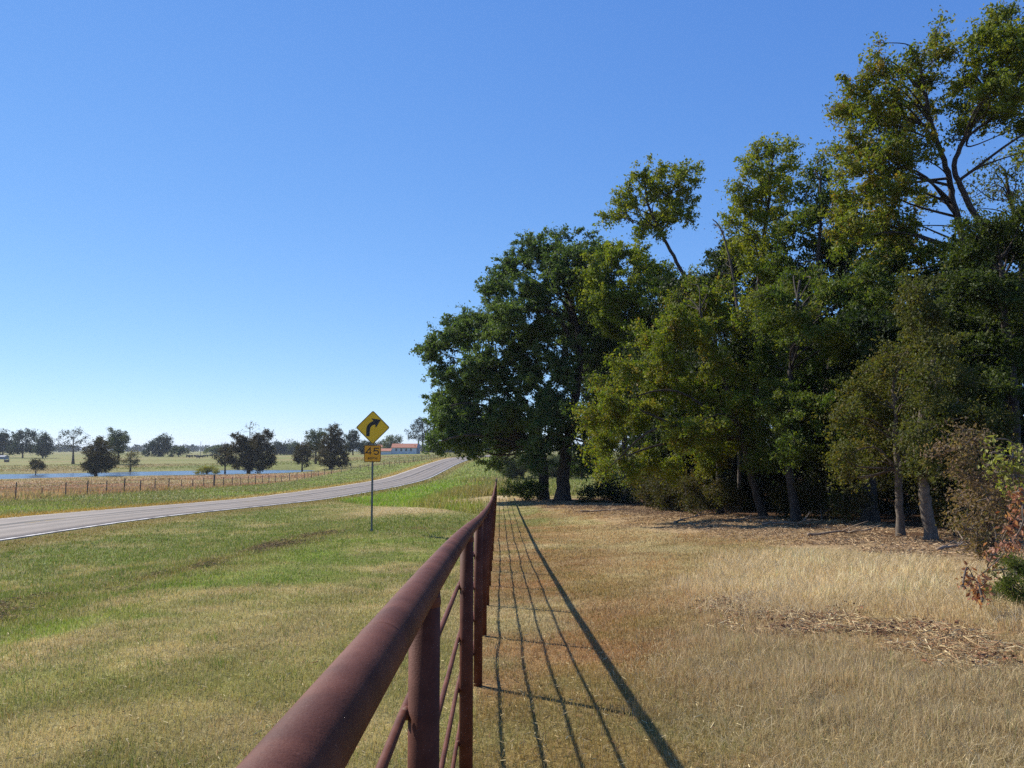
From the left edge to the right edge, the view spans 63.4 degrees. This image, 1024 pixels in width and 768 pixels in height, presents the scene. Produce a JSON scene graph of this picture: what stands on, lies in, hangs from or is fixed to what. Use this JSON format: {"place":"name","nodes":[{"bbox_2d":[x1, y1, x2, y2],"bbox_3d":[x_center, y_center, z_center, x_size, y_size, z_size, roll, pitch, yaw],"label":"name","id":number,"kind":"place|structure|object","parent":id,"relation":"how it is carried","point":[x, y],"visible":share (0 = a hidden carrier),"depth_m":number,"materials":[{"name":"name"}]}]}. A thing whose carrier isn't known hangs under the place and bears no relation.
{"place":"outdoors","nodes":[
{"label":"outdoors","id":0,"kind":"place"},
{"bbox_2d":[0,470,313,478],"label":"water","id":1,"kind":"structure","parent":0,"point":[16,476],"depth_m":210.21,"materials":[{"name":"blue liquid"}]},
{"bbox_2d":[0,455,491,540],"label":"road","id":2,"kind":"structure","parent":0,"point":[11,528],"depth_m":49.43,"materials":[{"name":"grey asphalt"}]},
{"bbox_2d":[0,456,486,539],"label":"road edge line","id":3,"kind":"object","parent":2,"relation":"on","point":[186,513],"visible":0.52,"depth_m":39.97,"materials":[{"name":"white paint"}]},
{"bbox_2d":[0,483,496,767],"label":"mown grass","id":4,"kind":"structure","parent":0,"point":[448,501],"depth_m":10.17,"materials":[{"name":"green plant"}]},
{"bbox_2d":[0,453,658,506],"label":"roadside grass","id":5,"kind":"structure","parent":0,"point":[71,492],"depth_m":102.82,"materials":[{"name":"green plant"}]},
{"bbox_2d":[0,450,1023,767],"bbox_3d":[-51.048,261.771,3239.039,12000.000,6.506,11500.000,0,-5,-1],"label":"ground","id":6,"kind":"structure","parent":0,"point":[54,458],"depth_m":9.72,"materials":[{"name":"plant"}]},
{"bbox_2d":[0,428,19,454],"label":"pecan tree","id":7,"kind":"object","parent":6,"relation":"on","point":[5,438],"visible":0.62,"depth_m":443.17,"materials":[{"name":"green plant"}]},
{"bbox_2d":[4,428,38,457],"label":"pecan tree","id":8,"kind":"object","parent":6,"relation":"on","point":[25,447],"visible":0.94,"depth_m":433.25,"materials":[{"name":"green plant"}]},
{"bbox_2d":[26,458,47,474],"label":"cypress","id":9,"kind":"object","parent":6,"relation":"on","point":[37,464],"visible":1,"depth_m":208.99,"materials":[{"name":"green plant"}]},
{"bbox_2d":[31,431,55,457],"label":"pecan tree","id":10,"kind":"object","parent":6,"relation":"on","point":[43,446],"visible":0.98,"depth_m":423.77,"materials":[{"name":"green plant"}]},
{"bbox_2d":[54,427,91,463],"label":"bare oak","id":11,"kind":"object","parent":6,"relation":"on","point":[73,445],"visible":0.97,"depth_m":296.69,"materials":[{"name":"grey plant"}]},
{"bbox_2d":[78,435,119,475],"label":"cypress tree","id":12,"kind":"object","parent":6,"relation":"on","point":[100,458],"visible":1,"depth_m":199.06,"materials":[{"name":"green plant"}]},
{"bbox_2d":[105,427,130,462],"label":"gum tree","id":13,"kind":"object","parent":6,"relation":"on","point":[116,442],"visible":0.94,"depth_m":296.18,"materials":[{"name":"green plant"}]},
{"bbox_2d":[119,449,140,471],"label":"cypress","id":14,"kind":"object","parent":6,"relation":"on","point":[130,456],"visible":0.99,"depth_m":236.69,"materials":[{"name":"green plant"}]},
{"bbox_2d":[141,432,173,456],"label":"live oak","id":15,"kind":"object","parent":6,"relation":"on","point":[159,449],"visible":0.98,"depth_m":473.98,"materials":[{"name":"green plant"}]},
{"bbox_2d":[167,446,191,456],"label":"live oak","id":16,"kind":"object","parent":6,"relation":"on","point":[180,450],"visible":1,"depth_m":465.12,"materials":[{"name":"green plant"}]},
{"bbox_2d":[0,527,364,636],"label":"ditch clippings","id":17,"kind":"object","parent":6,"relation":"on","point":[279,544],"visible":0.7,"depth_m":17.74,"materials":[{"name":"plant"}]},
{"bbox_2d":[194,464,220,474],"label":"willow bush","id":18,"kind":"object","parent":6,"relation":"on","point":[208,469],"visible":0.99,"depth_m":212.41,"materials":[{"name":"green plant"}]},
{"bbox_2d":[203,440,223,455],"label":"live oak","id":19,"kind":"object","parent":6,"relation":"on","point":[212,450],"visible":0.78,"depth_m":515.38,"materials":[{"name":"green plant"}]},
{"bbox_2d":[5,455,442,499],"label":"wire fence","id":20,"kind":"object","parent":6,"relation":"on","point":[213,480],"visible":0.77,"depth_m":102.83,"materials":[{"name":"wood"}]},
{"bbox_2d":[212,442,235,472],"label":"cypress tree","id":21,"kind":"object","parent":6,"relation":"on","point":[221,462],"visible":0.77,"depth_m":219.49,"materials":[{"name":"green plant"}]},
{"bbox_2d":[225,428,277,473],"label":"cypress tree","id":22,"kind":"object","parent":6,"relation":"on","point":[251,458],"visible":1,"depth_m":215.13,"materials":[{"name":"green plant"}]},
{"bbox_2d":[271,440,289,454],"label":"tree","id":23,"kind":"object","parent":6,"relation":"on","point":[281,448],"visible":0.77,"depth_m":554.29,"materials":[{"name":"green plant"}]},
{"bbox_2d":[280,438,299,454],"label":"tree","id":24,"kind":"object","parent":6,"relation":"on","point":[291,446],"visible":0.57,"depth_m":592.55,"materials":[{"name":"green plant"}]},
{"bbox_2d":[291,441,316,471],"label":"gum tree","id":25,"kind":"object","parent":6,"relation":"on","point":[301,453],"visible":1,"depth_m":232.83,"materials":[{"name":"green plant"}]},
{"bbox_2d":[1,443,618,451],"bbox_3d":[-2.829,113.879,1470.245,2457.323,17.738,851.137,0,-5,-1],"label":"treeline","id":26,"kind":"object","parent":6,"relation":"on","point":[193,447],"visible":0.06,"depth_m":1300.88,"materials":[{"name":"green plant"}]},
{"bbox_2d":[303,428,328,463],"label":"gum tree","id":27,"kind":"object","parent":6,"relation":"on","point":[314,437],"visible":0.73,"depth_m":272.84,"materials":[{"name":"green plant"}]},
{"bbox_2d":[312,423,350,469],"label":"cypress tree","id":28,"kind":"object","parent":6,"relation":"on","point":[332,441],"visible":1,"depth_m":221.93,"materials":[{"name":"green plant"}]},
{"bbox_2d":[343,429,363,454],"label":"pine tree","id":29,"kind":"object","parent":6,"relation":"on","point":[352,443],"visible":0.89,"depth_m":386.92,"materials":[{"name":"green plant"}]},
{"bbox_2d":[236,478,496,767],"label":"pipe fence","id":30,"kind":"object","parent":6,"relation":"on","point":[324,721],"visible":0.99,"depth_m":1.59,"materials":[{"name":"brown metal"}]},
{"bbox_2d":[356,411,388,530],"bbox_3d":[-4.516,2.961,26.801,1.064,4.169,0.062,0,-5,-1],"label":"road sign","id":31,"kind":"object","parent":6,"relation":"on","point":[372,427],"visible":1,"depth_m":26.88,"materials":[{"name":"metal"}]},
{"bbox_2d":[381,434,403,447],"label":"pecan tree","id":32,"kind":"object","parent":6,"relation":"on","point":[389,441],"visible":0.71,"depth_m":465.68,"materials":[{"name":"green plant"}]},
{"bbox_2d":[381,439,419,454],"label":"white house","id":33,"kind":"structure","parent":6,"relation":"on","point":[404,449],"depth_m":366.12,"materials":[{"name":"paint"}]},
{"bbox_2d":[404,417,432,452],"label":"pecan tree","id":34,"kind":"object","parent":6,"relation":"on","point":[421,424],"visible":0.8,"depth_m":408.17,"materials":[{"name":"green plant"}]},
{"bbox_2d":[409,298,550,499],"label":"oak tree","id":35,"kind":"object","parent":6,"relation":"on","point":[456,411],"visible":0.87,"depth_m":51.04,"materials":[{"name":"green plant"}]},
{"bbox_2d":[0,511,1023,767],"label":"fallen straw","id":36,"kind":"object","parent":6,"relation":"on","point":[444,677],"visible":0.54,"depth_m":6.30,"materials":[{"name":"beige plant"}]},
{"bbox_2d":[497,452,529,479],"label":"field tree","id":37,"kind":"object","parent":6,"relation":"on","point":[513,470],"visible":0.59,"depth_m":116.53,"materials":[{"name":"green plant"}]},
{"bbox_2d":[497,474,548,500],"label":"undergrowth bush","id":38,"kind":"object","parent":6,"relation":"on","point":[537,487],"visible":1,"depth_m":51.49,"materials":[{"name":"green plant"}]},
{"bbox_2d":[526,455,559,479],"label":"field tree","id":39,"kind":"object","parent":6,"relation":"on","point":[553,472],"visible":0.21,"depth_m":111.37,"materials":[{"name":"green plant"}]},
{"bbox_2d":[473,222,637,500],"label":"oak tree","id":40,"kind":"object","parent":6,"relation":"on","point":[550,412],"visible":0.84,"depth_m":49.80,"materials":[{"name":"green plant"}]},
{"bbox_2d":[560,313,642,484],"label":"woodland tree","id":41,"kind":"object","parent":6,"relation":"on","point":[587,397],"visible":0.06,"depth_m":59.87,"materials":[{"name":"green plant"}]},
{"bbox_2d":[570,464,638,503],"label":"undergrowth bush","id":42,"kind":"object","parent":6,"relation":"on","point":[589,492],"visible":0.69,"depth_m":46.69,"materials":[{"name":"green plant"}]},
{"bbox_2d":[564,235,709,502],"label":"elm tree","id":43,"kind":"object","parent":6,"relation":"on","point":[589,295],"visible":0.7,"depth_m":46.55,"materials":[{"name":"green plant"}]},
{"bbox_2d":[602,433,676,486],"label":"woodland tree","id":44,"kind":"object","parent":6,"relation":"on","point":[632,448],"visible":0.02,"depth_m":74.51,"materials":[{"name":"green plant"}]},
{"bbox_2d":[621,472,665,507],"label":"undergrowth bush","id":45,"kind":"object","parent":6,"relation":"on","point":[647,497],"visible":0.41,"depth_m":39.38,"materials":[{"name":"green plant"}]},
{"bbox_2d":[615,447,680,505],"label":"undergrowth bush","id":46,"kind":"object","parent":6,"relation":"on","point":[623,495],"visible":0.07,"depth_m":41.87,"materials":[{"name":"green plant"}]},
{"bbox_2d":[596,288,712,486],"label":"woodland tree","id":47,"kind":"object","parent":6,"relation":"on","point":[649,324],"visible":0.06,"depth_m":45.16,"materials":[{"name":"green plant"}]},
{"bbox_2d":[611,346,703,506],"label":"woodland tree","id":48,"kind":"object","parent":6,"relation":"on","point":[655,440],"visible":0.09,"depth_m":37.36,"materials":[{"name":"green plant"}]},
{"bbox_2d":[592,153,725,479],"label":"leaning tree","id":49,"kind":"object","parent":6,"relation":"on","point":[624,205],"visible":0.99,"depth_m":45.81,"materials":[{"name":"green plant"}]},
{"bbox_2d":[642,474,697,510],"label":"undergrowth bush","id":50,"kind":"object","parent":6,"relation":"on","point":[666,495],"visible":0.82,"depth_m":35.63,"materials":[{"name":"green plant"}]},
{"bbox_2d":[562,268,787,518],"bbox_3d":[5.934,0.292,29.129,8.450,9.442,5.566,0,-5,-1],"label":"elm tree","id":51,"kind":"object","parent":6,"relation":"on","point":[657,345],"visible":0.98,"depth_m":28.96,"materials":[{"name":"green plant"}]},
{"bbox_2d":[656,449,715,507],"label":"undergrowth bush","id":52,"kind":"object","parent":6,"relation":"on","point":[687,468],"visible":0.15,"depth_m":38.25,"materials":[{"name":"green plant"}]},
{"bbox_2d":[640,248,756,450],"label":"woodland tree","id":53,"kind":"object","parent":6,"relation":"on","point":[691,352],"visible":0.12,"depth_m":38.61,"materials":[{"name":"green plant"}]},
{"bbox_2d":[672,469,728,513],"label":"undergrowth bush","id":54,"kind":"object","parent":6,"relation":"on","point":[700,504],"visible":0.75,"depth_m":32.58,"materials":[{"name":"green plant"}]},
{"bbox_2d":[682,454,743,508],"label":"undergrowth bush","id":55,"kind":"object","parent":6,"relation":"on","point":[713,477],"visible":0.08,"depth_m":37.65,"materials":[{"name":"green plant"}]},
{"bbox_2d":[646,319,785,513],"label":"woodland tree","id":56,"kind":"object","parent":6,"relation":"on","point":[734,349],"visible":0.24,"depth_m":31.46,"materials":[{"name":"green plant"}]},
{"bbox_2d":[704,219,741,511],"bbox_3d":[8.911,-0.760,34.635,1.316,12.585,2.049,0,-5,6],"label":"dead snag","id":57,"kind":"object","parent":6,"relation":"on","point":[736,303],"visible":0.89,"depth_m":34.55,"materials":[{"name":"grey wood"}]},
{"bbox_2d":[698,474,756,515],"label":"undergrowth bush","id":58,"kind":"object","parent":6,"relation":"on","point":[725,496],"visible":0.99,"depth_m":30.54,"materials":[{"name":"green plant"}]},
{"bbox_2d":[699,219,770,461],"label":"woodland tree","id":59,"kind":"object","parent":6,"relation":"on","point":[715,255],"visible":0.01,"depth_m":46.42,"materials":[{"name":"green plant"}]},
{"bbox_2d":[710,441,774,510],"bbox_3d":[10.221,3.892,36.025,3.169,3.812,3.316,4,-6,-42],"label":"undergrowth bush","id":60,"kind":"object","parent":6,"relation":"on","point":[732,471],"visible":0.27,"depth_m":35.71,"materials":[{"name":"green plant"}]},
{"bbox_2d":[712,131,811,503],"bbox_3d":[11.188,-2.945,36.302,3.860,17.302,4.999,-2,-5,28],"label":"ash tree","id":61,"kind":"object","parent":6,"relation":"on","point":[768,213],"visible":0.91,"depth_m":36.39,"materials":[{"name":"green plant"}]},
{"bbox_2d":[518,498,1023,566],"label":"wood chips","id":62,"kind":"object","parent":6,"relation":"on","point":[827,541],"visible":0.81,"depth_m":23.07,"materials":[{"name":"brown wood"}]},
{"bbox_2d":[580,504,633,511],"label":"fallen branch","id":63,"kind":"object","parent":62,"relation":"on","point":[609,509],"visible":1,"depth_m":35.47,"materials":[{"name":"brown wood"}]},
{"bbox_2d":[807,521,881,535],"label":"fallen branch","id":64,"kind":"object","parent":62,"relation":"on","point":[827,532],"visible":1,"depth_m":20.75,"materials":[{"name":"brown wood"}]},
{"bbox_2d":[936,531,973,550],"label":"fallen branch","id":65,"kind":"object","parent":62,"relation":"on","point":[946,546],"visible":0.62,"depth_m":16.39,"materials":[{"name":"grey wood"}]},
{"bbox_2d":[742,444,808,510],"bbox_3d":[11.173,3.847,34.843,3.115,3.546,3.226,0,-5,-1],"label":"undergrowth bush","id":66,"kind":"object","parent":6,"relation":"on","point":[763,492],"visible":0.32,"depth_m":34.47,"materials":[{"name":"green plant"}]},
{"bbox_2d":[732,250,822,506],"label":"woodland tree","id":67,"kind":"object","parent":6,"relation":"on","point":[745,426],"visible":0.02,"depth_m":37.95,"materials":[{"name":"green plant"}]},
{"bbox_2d":[536,504,1023,736],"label":"matted straw","id":68,"kind":"object","parent":6,"relation":"on","point":[647,565],"visible":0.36,"depth_m":11.27,"materials":[{"name":"beige plant"}]},
{"bbox_2d":[762,511,819,525],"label":"fallen branch","id":69,"kind":"object","parent":6,"relation":"on","point":[776,523],"visible":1,"depth_m":24.94,"materials":[{"name":"brown wood"}]},
{"bbox_2d":[765,475,819,519],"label":"undergrowth bush","id":70,"kind":"object","parent":6,"relation":"on","point":[780,496],"visible":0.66,"depth_m":28.72,"materials":[{"name":"green plant"}]},
{"bbox_2d":[758,144,859,510],"bbox_3d":[12.292,-2.102,33.985,4.583,15.023,4.194,0,-5,-1],"label":"gum tree","id":71,"kind":"object","parent":6,"relation":"on","point":[789,229],"visible":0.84,"depth_m":34.22,"materials":[{"name":"green plant"}]},
{"bbox_2d":[786,476,848,519],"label":"undergrowth bush","id":72,"kind":"object","parent":6,"relation":"on","point":[818,496],"visible":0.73,"depth_m":26.93,"materials":[{"name":"green plant"}]},
{"bbox_2d":[730,246,909,521],"bbox_3d":[10.207,0.117,27.479,6.758,9.301,6.226,0,-5,-1],"label":"hackberry tree","id":73,"kind":"object","parent":6,"relation":"on","point":[799,369],"visible":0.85,"depth_m":26.68,"materials":[{"name":"green plant"}]},
{"bbox_2d":[761,205,890,436],"bbox_3d":[13.767,-1.365,34.549,6.226,13.641,7.094,0,-5,-1],"label":"woodland tree","id":74,"kind":"object","parent":6,"relation":"on","point":[844,265],"visible":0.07,"depth_m":35.22,"materials":[{"name":"green plant"}]},
{"bbox_2d":[796,436,855,513],"bbox_3d":[12.114,3.626,32.869,2.963,3.406,3.287,0,-5,-1],"label":"undergrowth bush","id":75,"kind":"object","parent":6,"relation":"on","point":[815,475],"visible":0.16,"depth_m":32.45,"materials":[{"name":"green plant"}]},
{"bbox_2d":[770,265,890,515],"bbox_3d":[11.410,0.236,29.805,4.596,9.525,6.698,-2,-5,19],"label":"woodland tree","id":76,"kind":"object","parent":6,"relation":"on","point":[817,441],"visible":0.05,"depth_m":28.96,"materials":[{"name":"green plant"}]},
{"bbox_2d":[809,454,861,509],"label":"undergrowth bush","id":77,"kind":"object","parent":6,"relation":"on","point":[853,482],"visible":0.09,"depth_m":32.33,"materials":[{"name":"green plant"}]},
{"bbox_2d":[822,481,883,524],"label":"undergrowth bush","id":78,"kind":"object","parent":6,"relation":"on","point":[846,501],"visible":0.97,"depth_m":24.64,"materials":[{"name":"green plant"}]},
{"bbox_2d":[687,591,1023,677],"bbox_3d":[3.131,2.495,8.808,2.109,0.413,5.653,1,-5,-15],"label":"cut straw","id":79,"kind":"object","parent":6,"relation":"on","point":[803,622],"visible":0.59,"depth_m":7.89,"materials":[{"name":"beige plant"}]},
{"bbox_2d":[817,296,938,521],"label":"woodland tree","id":80,"kind":"object","parent":6,"relation":"on","point":[865,329],"visible":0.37,"depth_m":24.82,"materials":[{"name":"green plant"}]},
{"bbox_2d":[856,435,912,514],"bbox_3d":[13.868,3.429,30.925,2.361,3.316,3.152,0,-5,-1],"label":"undergrowth bush","id":81,"kind":"object","parent":6,"relation":"on","point":[882,501],"visible":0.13,"depth_m":30.35,"materials":[{"name":"green plant"}]},
{"bbox_2d":[845,223,933,512],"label":"woodland tree","id":82,"kind":"object","parent":6,"relation":"on","point":[893,261],"visible":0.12,"depth_m":29.45,"materials":[{"name":"green plant"}]},
{"bbox_2d":[807,323,972,535],"bbox_3d":[9.662,1.127,20.981,3.675,5.810,5.058,-3,-5,29],"label":"young elm","id":83,"kind":"object","parent":6,"relation":"on","point":[877,421],"visible":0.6,"depth_m":20.58,"materials":[{"name":"green plant"}]},
{"bbox_2d":[813,5,997,515],"bbox_3d":[13.128,-4.298,28.429,5.089,18.020,5.682,-3,-6,36],"label":"cottonwood tree","id":84,"kind":"object","parent":6,"relation":"on","point":[894,157],"visible":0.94,"depth_m":28.34,"materials":[{"name":"green plant"}]},
{"bbox_2d":[876,436,938,513],"bbox_3d":[14.163,3.406,30.261,2.841,3.534,2.734,2,-5,-21],"label":"undergrowth bush","id":85,"kind":"object","parent":6,"relation":"on","point":[889,480],"visible":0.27,"depth_m":29.91,"materials":[{"name":"green plant"}]},
{"bbox_2d":[892,451,958,515],"bbox_3d":[14.464,3.297,28.642,2.485,3.020,3.357,-4,-6,42],"label":"undergrowth bush","id":86,"kind":"object","parent":6,"relation":"on","point":[914,502],"visible":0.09,"depth_m":28.50,"materials":[{"name":"green plant"}]},
{"bbox_2d":[882,264,1023,540],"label":"young elm","id":87,"kind":"object","parent":6,"relation":"on","point":[929,401],"visible":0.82,"depth_m":18.67,"materials":[{"name":"green plant"}]},
{"bbox_2d":[920,493,987,535],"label":"undergrowth bush","id":88,"kind":"object","parent":6,"relation":"on","point":[939,508],"visible":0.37,"depth_m":19.89,"materials":[{"name":"brown plant"}]},
{"bbox_2d":[929,441,999,511],"bbox_3d":[14.852,3.002,27.262,3.023,3.256,2.813,0,-5,-1],"label":"undergrowth bush","id":89,"kind":"object","parent":6,"relation":"on","point":[939,490],"visible":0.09,"depth_m":26.98,"materials":[{"name":"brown plant"}]},
{"bbox_2d":[906,246,1023,433],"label":"woodland tree","id":90,"kind":"object","parent":6,"relation":"on","point":[949,303],"visible":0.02,"depth_m":30.81,"materials":[{"name":"green plant"}]},
{"bbox_2d":[907,415,1023,562],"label":"dry bush","id":91,"kind":"object","parent":6,"relation":"on","point":[988,500],"visible":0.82,"depth_m":13.39,"materials":[{"name":"brown plant"}]},
{"bbox_2d":[911,192,1023,524],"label":"gum tree","id":92,"kind":"object","parent":6,"relation":"on","point":[1001,242],"visible":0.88,"depth_m":23.11,"materials":[{"name":"green plant"}]},
{"bbox_2d":[917,213,1023,514],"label":"woodland tree","id":93,"kind":"object","parent":6,"relation":"on","point":[963,308],"visible":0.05,"depth_m":25.58,"materials":[{"name":"green plant"}]},
{"bbox_2d":[949,438,1007,511],"bbox_3d":[14.243,2.888,25.316,1.855,3.034,2.704,0,-5,-1],"label":"undergrowth bush","id":94,"kind":"object","parent":6,"relation":"on","point":[996,445],"visible":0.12,"depth_m":24.98,"materials":[{"name":"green plant"}]},
{"bbox_2d":[935,0,1023,442],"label":"cottonwood tree","id":95,"kind":"object","parent":6,"relation":"on","point":[1000,82],"visible":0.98,"depth_m":27.79,"materials":[{"name":"green plant"}]},
{"bbox_2d":[953,147,1023,391],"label":"thin leaved tree","id":96,"kind":"object","parent":6,"relation":"on","point":[1004,172],"visible":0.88,"depth_m":30.89,"materials":[{"name":"green plant"}]},
{"bbox_2d":[955,485,1023,608],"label":"bush","id":97,"kind":"object","parent":6,"relation":"on","point":[978,592],"visible":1,"depth_m":8.51,"materials":[{"name":"brown plant"}]},
{"bbox_2d":[969,550,1023,612],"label":"cedar shrub","id":98,"kind":"object","parent":6,"relation":"on","point":[1008,582],"visible":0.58,"depth_m":8.69,"materials":[{"name":"green plant"}]},
{"bbox_2d":[971,266,1023,460],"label":"woodland tree","id":99,"kind":"object","parent":6,"relation":"on","point":[1022,416],"visible":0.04,"depth_m":32.29,"materials":[{"name":"green plant"}]},
{"bbox_2d":[976,435,1023,502],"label":"leafy sapling","id":100,"kind":"object","parent":6,"relation":"on","point":[1015,469],"visible":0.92,"depth_m":9.08,"materials":[{"name":"green plant"}]},
{"bbox_2d":[0,0,1023,449],"label":"sky","id":101,"kind":"structure","parent":0,"point":[217,217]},
{"bbox_2d":[473,485,1023,767],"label":"dry field grass","id":102,"kind":"structure","parent":0,"point":[843,671],"depth_m":6.42,"materials":[{"name":"beige plant"}]},
{"bbox_2d":[546,617,1023,767],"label":"rough grass","id":103,"kind":"structure","parent":0,"point":[723,671],"depth_m":5.45,"materials":[{"name":"beige plant"}]},
{"bbox_2d":[645,543,1023,632],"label":"straw grass","id":104,"kind":"structure","parent":0,"point":[843,555],"depth_m":10.95,"materials":[{"name":"beige plant"}]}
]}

